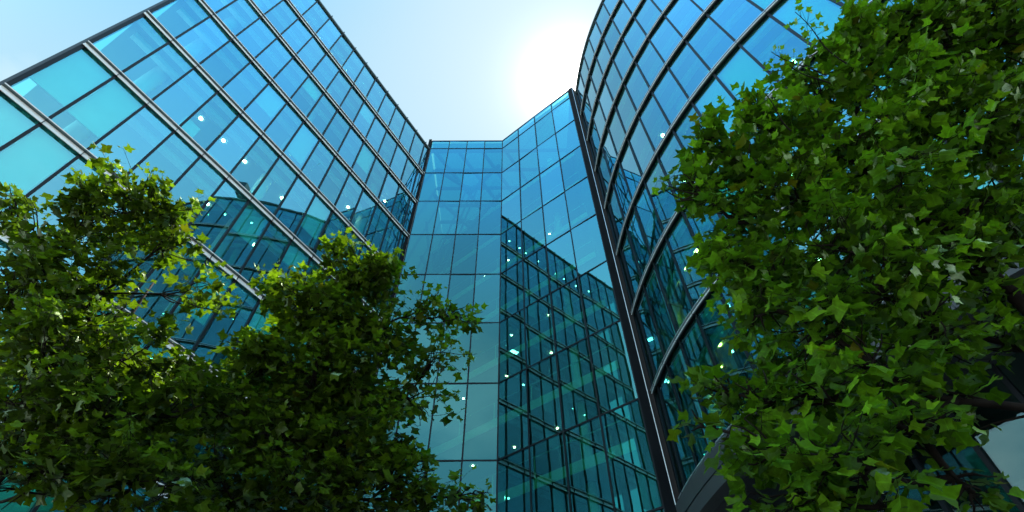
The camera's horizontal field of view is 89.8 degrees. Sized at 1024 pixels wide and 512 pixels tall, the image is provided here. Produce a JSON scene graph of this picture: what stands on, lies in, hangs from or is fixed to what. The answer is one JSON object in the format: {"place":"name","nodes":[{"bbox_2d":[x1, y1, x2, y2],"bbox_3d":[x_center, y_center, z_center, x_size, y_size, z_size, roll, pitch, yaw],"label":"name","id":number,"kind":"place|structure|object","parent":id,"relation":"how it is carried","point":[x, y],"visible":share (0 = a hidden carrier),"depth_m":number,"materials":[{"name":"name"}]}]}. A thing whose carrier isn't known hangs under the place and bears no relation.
{"place":"outdoors","nodes":[
{"label":"outdoors","id":0,"kind":"place"},
{"bbox_2d":[0,0,429,511],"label":"office building","id":1,"kind":"structure","parent":0,"point":[271,99],"depth_m":23.54,"materials":[{"name":"blue glass"}]},
{"bbox_2d":[0,96,34,145],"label":"window","id":2,"kind":"structure","parent":1,"relation":"in","point":[13,122],"depth_m":15.43,"materials":[{"name":"teal glass"}]},
{"bbox_2d":[0,128,74,195],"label":"window","id":3,"kind":"structure","parent":1,"relation":"in","point":[35,157],"depth_m":15.50,"materials":[{"name":"teal glass"}]},
{"bbox_2d":[29,50,110,106],"bbox_3d":[-15.152,-6.187,17.749,0.040,2.660,1.136,-24,-54,18],"label":"window","id":4,"kind":"structure","parent":1,"relation":"in","point":[66,80],"depth_m":17.64,"materials":[{"name":"teal glass"}]},
{"bbox_2d":[67,80,141,137],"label":"window","id":5,"kind":"structure","parent":1,"relation":"in","point":[108,106],"depth_m":18.32,"materials":[{"name":"teal glass"}]},
{"bbox_2d":[89,106,173,174],"bbox_3d":[-13.760,-4.273,18.778,0.036,3.785,1.209,-24,-54,18],"label":"window","id":6,"kind":"structure","parent":1,"relation":"in","point":[145,130],"depth_m":18.79,"materials":[{"name":"blue glass"}]},
{"bbox_2d":[154,68,217,124],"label":"window","id":7,"kind":"structure","parent":1,"relation":"in","point":[188,94],"depth_m":21.72,"materials":[{"name":"blue glass"}]},
{"bbox_2d":[176,16,230,62],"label":"window","id":8,"kind":"structure","parent":1,"relation":"in","point":[201,41],"depth_m":24.10,"materials":[{"name":"blue glass"}]},
{"bbox_2d":[177,262,230,324],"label":"window","id":9,"kind":"structure","parent":1,"relation":"in","point":[204,318],"depth_m":19.02,"materials":[{"name":"teal glass"}]},
{"bbox_2d":[189,179,247,250],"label":"window","id":10,"kind":"structure","parent":1,"relation":"in","point":[229,201],"depth_m":20.85,"materials":[{"name":"teal glass"}]},
{"bbox_2d":[207,115,259,172],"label":"window","id":11,"kind":"structure","parent":1,"relation":"in","point":[235,142],"depth_m":23.15,"materials":[{"name":"blue glass"}]},
{"bbox_2d":[215,201,270,271],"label":"window","id":12,"kind":"structure","parent":1,"relation":"in","point":[236,247],"depth_m":21.46,"materials":[{"name":"teal glass"}]},
{"bbox_2d":[245,83,286,130],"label":"window","id":13,"kind":"structure","parent":1,"relation":"in","point":[265,107],"depth_m":26.24,"materials":[{"name":"blue glass"}]},
{"bbox_2d":[256,38,293,77],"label":"window","id":14,"kind":"structure","parent":1,"relation":"in","point":[273,59],"depth_m":28.63,"materials":[{"name":"blue glass"}]},
{"bbox_2d":[275,176,314,233],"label":"window","id":15,"kind":"structure","parent":1,"relation":"in","point":[291,212],"depth_m":25.28,"materials":[{"name":"blue glass"}]},
{"bbox_2d":[284,121,319,169],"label":"window","id":16,"kind":"structure","parent":1,"relation":"in","point":[302,145],"depth_m":27.67,"materials":[{"name":"blue glass"}]},
{"bbox_2d":[297,36,325,70],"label":"window","id":17,"kind":"structure","parent":1,"relation":"in","point":[313,52],"depth_m":32.44,"materials":[{"name":"blue glass"}]},
{"bbox_2d":[301,197,328,239],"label":"window","id":18,"kind":"structure","parent":1,"relation":"in","point":[317,213],"depth_m":26.46,"materials":[{"name":"teal glass"}]},
{"bbox_2d":[339,126,363,166],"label":"window","id":19,"kind":"structure","parent":1,"relation":"in","point":[352,144],"depth_m":32.19,"materials":[{"name":"blue glass"}]},
{"bbox_2d":[366,204,388,251],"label":"window","id":20,"kind":"structure","parent":1,"relation":"in","point":[378,225],"depth_m":31.27,"materials":[{"name":"blue glass"}]},
{"bbox_2d":[0,0,601,158],"label":"sky","id":21,"kind":"structure","parent":0,"point":[457,69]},
{"bbox_2d":[352,87,678,511],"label":"atrium building","id":22,"kind":"structure","parent":0,"point":[513,232],"depth_m":25.25,"materials":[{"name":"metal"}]},
{"bbox_2d":[391,275,424,321],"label":"window","id":23,"kind":"structure","parent":22,"relation":"in","point":[412,284],"depth_m":29.97,"materials":[{"name":"blue glass"}]},
{"bbox_2d":[396,384,434,459],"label":"window","id":24,"kind":"structure","parent":22,"relation":"in","point":[423,435],"depth_m":23.31,"materials":[{"name":"teal glass"}]},
{"bbox_2d":[401,235,431,273],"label":"window","id":25,"kind":"structure","parent":22,"relation":"in","point":[417,253],"depth_m":32.79,"materials":[{"name":"blue glass"}]},
{"bbox_2d":[411,201,437,233],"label":"window","id":26,"kind":"structure","parent":22,"relation":"in","point":[425,215],"depth_m":35.83,"materials":[{"name":"blue glass"}]},
{"bbox_2d":[407,323,442,382],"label":"window","id":27,"kind":"structure","parent":22,"relation":"in","point":[422,337],"depth_m":27.06,"materials":[{"name":"teal glass"}]},
{"bbox_2d":[419,173,443,200],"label":"window","id":28,"kind":"structure","parent":22,"relation":"in","point":[431,187],"depth_m":38.83,"materials":[{"name":"blue glass"}]},
{"bbox_2d":[421,275,449,321],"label":"window","id":29,"kind":"structure","parent":22,"relation":"in","point":[435,279],"depth_m":30.43,"materials":[{"name":"blue glass"}]},
{"bbox_2d":[426,235,454,273],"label":"window","id":30,"kind":"structure","parent":22,"relation":"in","point":[440,258],"depth_m":32.71,"materials":[{"name":"blue glass"}]},
{"bbox_2d":[427,461,460,511],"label":"window","id":31,"kind":"structure","parent":22,"relation":"in","point":[443,471],"depth_m":21.64,"materials":[{"name":"teal glass"}]},
{"bbox_2d":[434,201,458,233],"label":"window","id":32,"kind":"structure","parent":22,"relation":"in","point":[446,219],"depth_m":35.82,"materials":[{"name":"blue glass"}]},
{"bbox_2d":[429,384,466,459],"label":"window","id":33,"kind":"structure","parent":22,"relation":"in","point":[446,442],"depth_m":23.19,"materials":[{"name":"teal glass"}]},
{"bbox_2d":[440,173,462,200],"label":"window","id":34,"kind":"structure","parent":22,"relation":"in","point":[451,186],"depth_m":38.85,"materials":[{"name":"blue glass"}]},
{"bbox_2d":[437,323,470,382],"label":"window","id":35,"kind":"structure","parent":22,"relation":"in","point":[464,339],"depth_m":26.30,"materials":[{"name":"teal glass"}]},
{"bbox_2d":[446,275,474,321],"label":"window","id":36,"kind":"structure","parent":22,"relation":"in","point":[461,289],"depth_m":30.11,"materials":[{"name":"blue glass"}]},
{"bbox_2d":[451,235,477,273],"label":"window","id":37,"kind":"structure","parent":22,"relation":"in","point":[464,257],"depth_m":32.68,"materials":[{"name":"blue glass"}]},
{"bbox_2d":[456,201,479,233],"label":"window","id":38,"kind":"structure","parent":22,"relation":"in","point":[468,217],"depth_m":35.83,"materials":[{"name":"blue glass"}]},
{"bbox_2d":[460,173,481,200],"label":"window","id":39,"kind":"structure","parent":22,"relation":"in","point":[471,186],"depth_m":38.84,"materials":[{"name":"blue glass"}]},
{"bbox_2d":[460,461,496,511],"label":"window","id":40,"kind":"structure","parent":22,"relation":"in","point":[484,470],"depth_m":21.44,"materials":[{"name":"teal glass"}]},
{"bbox_2d":[463,384,497,459],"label":"window","id":41,"kind":"structure","parent":22,"relation":"in","point":[480,440],"depth_m":23.43,"materials":[{"name":"teal glass"}]},
{"bbox_2d":[469,323,498,381],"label":"window","id":42,"kind":"structure","parent":22,"relation":"in","point":[485,345],"depth_m":26.51,"materials":[{"name":"blue glass"}]},
{"bbox_2d":[473,274,499,321],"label":"window","id":43,"kind":"structure","parent":22,"relation":"in","point":[487,287],"depth_m":29.78,"materials":[{"name":"blue glass"}]},
{"bbox_2d":[476,235,499,273],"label":"window","id":44,"kind":"structure","parent":22,"relation":"in","point":[488,255],"depth_m":32.68,"materials":[{"name":"blue glass"}]},
{"bbox_2d":[479,201,500,233],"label":"window","id":45,"kind":"structure","parent":22,"relation":"in","point":[490,212],"depth_m":35.82,"materials":[{"name":"blue glass"}]},
{"bbox_2d":[481,173,500,199],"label":"window","id":46,"kind":"structure","parent":22,"relation":"in","point":[491,184],"depth_m":38.94,"materials":[{"name":"blue glass"}]},
{"bbox_2d":[501,189,520,232],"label":"window","id":47,"kind":"structure","parent":22,"relation":"in","point":[511,216],"depth_m":35.46,"materials":[{"name":"blue glass"}]},
{"bbox_2d":[502,161,519,199],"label":"window","id":48,"kind":"structure","parent":22,"relation":"in","point":[510,177],"depth_m":38.58,"materials":[{"name":"blue glass"}]},
{"bbox_2d":[501,222,521,272],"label":"window","id":49,"kind":"structure","parent":22,"relation":"in","point":[511,248],"depth_m":32.39,"materials":[{"name":"blue glass"}]},
{"bbox_2d":[500,261,523,320],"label":"window","id":50,"kind":"structure","parent":22,"relation":"in","point":[511,297],"depth_m":29.28,"materials":[{"name":"blue glass"}]},
{"bbox_2d":[499,309,525,381],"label":"window","id":51,"kind":"structure","parent":22,"relation":"in","point":[512,336],"depth_m":26.20,"materials":[{"name":"teal glass"}]},
{"bbox_2d":[498,370,527,458],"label":"window","id":52,"kind":"structure","parent":22,"relation":"in","point":[513,425],"depth_m":23.09,"materials":[{"name":"teal glass"}]},
{"bbox_2d":[497,448,530,511],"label":"window","id":53,"kind":"structure","parent":22,"relation":"in","point":[513,470],"depth_m":20.71,"materials":[{"name":"teal glass"}]},
{"bbox_2d":[520,148,538,185],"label":"window","id":54,"kind":"structure","parent":22,"relation":"in","point":[529,163],"depth_m":37.83,"materials":[{"name":"blue glass"}]},
{"bbox_2d":[521,175,541,218],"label":"window","id":55,"kind":"structure","parent":22,"relation":"in","point":[530,192],"depth_m":34.75,"materials":[{"name":"blue glass"}]},
{"bbox_2d":[522,207,544,258],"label":"window","id":56,"kind":"structure","parent":22,"relation":"in","point":[533,238],"depth_m":31.68,"materials":[{"name":"blue glass"}]},
{"bbox_2d":[523,247,549,306],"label":"window","id":57,"kind":"structure","parent":22,"relation":"in","point":[536,282],"depth_m":28.58,"materials":[{"name":"blue glass"}]},
{"bbox_2d":[525,294,554,366],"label":"window","id":58,"kind":"structure","parent":22,"relation":"in","point":[540,345],"depth_m":25.50,"materials":[{"name":"teal glass"}]},
{"bbox_2d":[527,355,561,444],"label":"window","id":59,"kind":"structure","parent":22,"relation":"in","point":[542,380],"depth_m":22.41,"materials":[{"name":"teal glass"}]},
{"bbox_2d":[537,134,558,172],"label":"window","id":60,"kind":"structure","parent":22,"relation":"in","point":[547,151],"depth_m":37.15,"materials":[{"name":"blue glass"}]},
{"bbox_2d":[530,433,569,511],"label":"window","id":61,"kind":"structure","parent":22,"relation":"in","point":[547,457],"depth_m":19.78,"materials":[{"name":"teal glass"}]},
{"bbox_2d":[540,161,563,204],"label":"window","id":62,"kind":"structure","parent":22,"relation":"in","point":[551,178],"depth_m":34.06,"materials":[{"name":"blue glass"}]},
{"bbox_2d":[543,193,569,243],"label":"window","id":63,"kind":"structure","parent":22,"relation":"in","point":[556,221],"depth_m":30.96,"materials":[{"name":"blue glass"}]},
{"bbox_2d":[547,231,576,291],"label":"window","id":64,"kind":"structure","parent":22,"relation":"in","point":[561,261],"depth_m":27.87,"materials":[{"name":"blue glass"}]},
{"bbox_2d":[552,99,573,131],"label":"window","id":65,"kind":"structure","parent":22,"relation":"in","point":[562,115],"depth_m":39.53,"materials":[{"name":"blue glass"}]},
{"bbox_2d":[556,121,579,158],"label":"window","id":66,"kind":"structure","parent":22,"relation":"in","point":[567,137],"depth_m":36.42,"materials":[{"name":"blue glass"}]},
{"bbox_2d":[551,279,586,351],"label":"window","id":67,"kind":"structure","parent":22,"relation":"in","point":[569,325],"depth_m":24.78,"materials":[{"name":"teal glass"}]},
{"bbox_2d":[560,146,586,189],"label":"window","id":68,"kind":"structure","parent":22,"relation":"in","point":[572,165],"depth_m":33.35,"materials":[{"name":"blue glass"}]},
{"bbox_2d":[557,338,598,429],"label":"window","id":69,"kind":"structure","parent":22,"relation":"in","point":[578,396],"depth_m":21.69,"materials":[{"name":"teal glass"}]},
{"bbox_2d":[565,178,595,228],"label":"window","id":70,"kind":"structure","parent":22,"relation":"in","point":[580,205],"depth_m":30.26,"materials":[{"name":"blue glass"}]},
{"bbox_2d":[571,215,605,275],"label":"window","id":71,"kind":"structure","parent":22,"relation":"in","point":[587,241],"depth_m":27.17,"materials":[{"name":"blue glass"}]},
{"bbox_2d":[564,417,613,511],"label":"window","id":72,"kind":"structure","parent":22,"relation":"in","point":[590,491],"depth_m":18.84,"materials":[{"name":"teal glass"}]},
{"bbox_2d":[579,261,619,335],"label":"window","id":73,"kind":"structure","parent":22,"relation":"in","point":[599,302],"depth_m":24.07,"materials":[{"name":"blue glass"}]},
{"bbox_2d":[588,321,637,413],"bbox_3d":[4.081,4.493,21.132,1.687,3.940,0.044,-33,-57,24],"label":"window","id":74,"kind":"structure","parent":22,"relation":"in","point":[615,385],"depth_m":20.98,"materials":[{"name":"teal glass"}]},
{"bbox_2d":[601,400,662,511],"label":"window","id":75,"kind":"structure","parent":22,"relation":"in","point":[635,488],"depth_m":17.91,"materials":[{"name":"teal glass"}]},
{"bbox_2d":[575,0,1023,511],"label":"curved office building","id":76,"kind":"structure","parent":0,"point":[652,75],"depth_m":18.98,"materials":[{"name":"blue glass"}]},
{"bbox_2d":[613,162,630,218],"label":"window","id":77,"kind":"structure","parent":76,"relation":"in","point":[621,189],"depth_m":25.24,"materials":[{"name":"blue glass"}]},
{"bbox_2d":[616,86,635,132],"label":"window","id":78,"kind":"structure","parent":76,"relation":"in","point":[626,111],"depth_m":26.70,"materials":[{"name":"blue glass"}]},
{"bbox_2d":[620,141,640,196],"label":"window","id":79,"kind":"structure","parent":76,"relation":"in","point":[630,169],"depth_m":24.40,"materials":[{"name":"blue glass"}]},
{"bbox_2d":[621,230,639,297],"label":"window","id":80,"kind":"structure","parent":76,"relation":"in","point":[632,271],"depth_m":22.94,"materials":[{"name":"blue glass"}]},
{"bbox_2d":[623,18,645,56],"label":"window","id":81,"kind":"structure","parent":76,"relation":"in","point":[633,36],"depth_m":28.29,"materials":[{"name":"blue glass"}]},
{"bbox_2d":[625,63,648,108],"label":"window","id":82,"kind":"structure","parent":76,"relation":"in","point":[637,88],"depth_m":25.93,"materials":[{"name":"blue glass"}]},
{"bbox_2d":[626,207,649,276],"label":"window","id":83,"kind":"structure","parent":76,"relation":"in","point":[639,246],"depth_m":22.11,"materials":[{"name":"blue glass"}]},
{"bbox_2d":[628,117,653,173],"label":"window","id":84,"kind":"structure","parent":76,"relation":"in","point":[643,151],"depth_m":23.61,"materials":[{"name":"blue glass"}]},
{"bbox_2d":[635,0,660,33],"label":"window","id":85,"kind":"structure","parent":76,"relation":"in","point":[647,13],"depth_m":27.52,"materials":[{"name":"blue glass"}]},
{"bbox_2d":[634,183,662,253],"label":"window","id":86,"kind":"structure","parent":76,"relation":"in","point":[649,222],"depth_m":21.31,"materials":[{"name":"blue glass"}]},
{"bbox_2d":[636,287,662,375],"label":"window","id":87,"kind":"structure","parent":76,"relation":"in","point":[655,352],"depth_m":19.84,"materials":[{"name":"teal glass"}]},
{"bbox_2d":[636,40,663,85],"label":"window","id":88,"kind":"structure","parent":76,"relation":"in","point":[649,62],"depth_m":25.17,"materials":[{"name":"blue glass"}]},
{"bbox_2d":[639,93,668,149],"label":"window","id":89,"kind":"structure","parent":76,"relation":"in","point":[655,124],"depth_m":22.83,"materials":[{"name":"blue glass"}]},
{"bbox_2d":[644,264,675,353],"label":"window","id":90,"kind":"structure","parent":76,"relation":"in","point":[666,332],"depth_m":18.99,"materials":[{"name":"teal glass"}]},
{"bbox_2d":[645,158,675,228],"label":"window","id":91,"kind":"structure","parent":76,"relation":"in","point":[665,204],"depth_m":20.43,"materials":[{"name":"blue glass"}]},
{"bbox_2d":[649,16,681,61],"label":"window","id":92,"kind":"structure","parent":76,"relation":"in","point":[664,37],"depth_m":24.44,"materials":[{"name":"blue glass"}]},
{"bbox_2d":[652,68,687,123],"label":"window","id":93,"kind":"structure","parent":76,"relation":"in","point":[669,95],"depth_m":22.06,"materials":[{"name":"blue glass"}]},
{"bbox_2d":[658,132,685,199],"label":"window","id":94,"kind":"structure","parent":76,"relation":"in","point":[666,155],"depth_m":20.48,"materials":[{"name":"blue glass"}]},
{"bbox_2d":[654,239,691,330],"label":"window","id":95,"kind":"structure","parent":76,"relation":"in","point":[680,307],"depth_m":18.18,"materials":[{"name":"teal glass"}]},
{"bbox_2d":[658,366,695,483],"bbox_3d":[5.358,5.432,16.808,0.034,3.805,1.223,3,-50,-3],"label":"window","id":96,"kind":"structure","parent":76,"relation":"in","point":[686,462],"depth_m":16.72,"materials":[{"name":"teal glass"}]},
{"bbox_2d":[665,0,701,35],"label":"window","id":97,"kind":"structure","parent":76,"relation":"in","point":[682,14],"depth_m":23.65,"materials":[{"name":"blue glass"}]},
{"bbox_2d":[667,213,708,304],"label":"window","id":98,"kind":"structure","parent":76,"relation":"in","point":[679,237],"depth_m":17.72,"materials":[{"name":"blue glass"}]},
{"bbox_2d":[668,42,708,96],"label":"window","id":99,"kind":"structure","parent":76,"relation":"in","point":[685,65],"depth_m":21.33,"materials":[{"name":"blue glass"}]},
{"bbox_2d":[667,343,710,464],"bbox_3d":[5.492,4.468,16.007,0.041,3.805,1.223,6,-51,-6],"label":"window","id":100,"kind":"structure","parent":76,"relation":"in","point":[676,363],"depth_m":15.98,"materials":[{"name":"teal glass"}]},
{"bbox_2d":[674,104,715,166],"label":"window","id":101,"kind":"structure","parent":76,"relation":"in","point":[683,126],"depth_m":19.96,"materials":[{"name":"blue glass"}]},
{"bbox_2d":[680,316,733,441],"bbox_3d":[5.711,3.512,15.214,0.044,3.805,1.223,9,-51,-8],"label":"window","id":102,"kind":"structure","parent":76,"relation":"in","point":[696,352],"depth_m":15.84,"materials":[{"name":"teal glass"}]},
{"bbox_2d":[686,15,733,68],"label":"window","id":103,"kind":"structure","parent":76,"relation":"in","point":[707,39],"depth_m":20.61,"materials":[{"name":"blue glass"}]},
{"bbox_2d":[693,76,741,141],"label":"window","id":104,"kind":"structure","parent":76,"relation":"in","point":[709,93],"depth_m":18.96,"materials":[{"name":"blue glass"}]},
{"bbox_2d":[696,291,752,414],"bbox_3d":[6.013,2.569,14.432,0.045,3.805,1.223,12,-51,-10],"label":"window","id":105,"kind":"structure","parent":76,"relation":"in","point":[713,331],"depth_m":14.69,"materials":[{"name":"teal glass"}]},
{"bbox_2d":[707,0,761,39],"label":"window","id":106,"kind":"structure","parent":76,"relation":"in","point":[734,16],"depth_m":19.79,"materials":[{"name":"blue glass"}]},
{"bbox_2d":[715,46,776,100],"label":"window","id":107,"kind":"structure","parent":76,"relation":"in","point":[738,67],"depth_m":17.99,"materials":[{"name":"blue glass"}]},
{"bbox_2d":[740,15,809,79],"bbox_3d":[8.649,-6.899,16.947,0.039,3.805,1.223,28,-56,-22],"label":"window","id":108,"kind":"structure","parent":76,"relation":"in","point":[760,42],"depth_m":17.14,"materials":[{"name":"blue glass"}]},
{"bbox_2d":[769,0,843,42],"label":"window","id":109,"kind":"structure","parent":76,"relation":"in","point":[784,11],"depth_m":16.14,"materials":[{"name":"blue glass"}]},
{"label":"ground","id":110,"kind":"structure","parent":0,"visible":0},
{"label":"planting bed","id":111,"kind":"structure","parent":110,"relation":"on","visible":0},
{"bbox_2d":[0,142,245,511],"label":"tulip tree","id":112,"kind":"object","parent":111,"relation":"on","point":[87,406],"visible":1,"depth_m":6.40,"materials":[{"name":"green plant"}]},
{"bbox_2d":[106,227,495,511],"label":"tulip tree","id":113,"kind":"object","parent":111,"relation":"on","point":[316,419],"visible":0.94,"depth_m":7.51,"materials":[{"name":"green plant"}]},
{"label":"planting bed","id":114,"kind":"structure","parent":110,"relation":"on","visible":0},
{"bbox_2d":[651,0,1023,511],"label":"tulip tree","id":115,"kind":"object","parent":114,"relation":"on","point":[916,240],"visible":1,"depth_m":4.46,"materials":[{"name":"green plant"}]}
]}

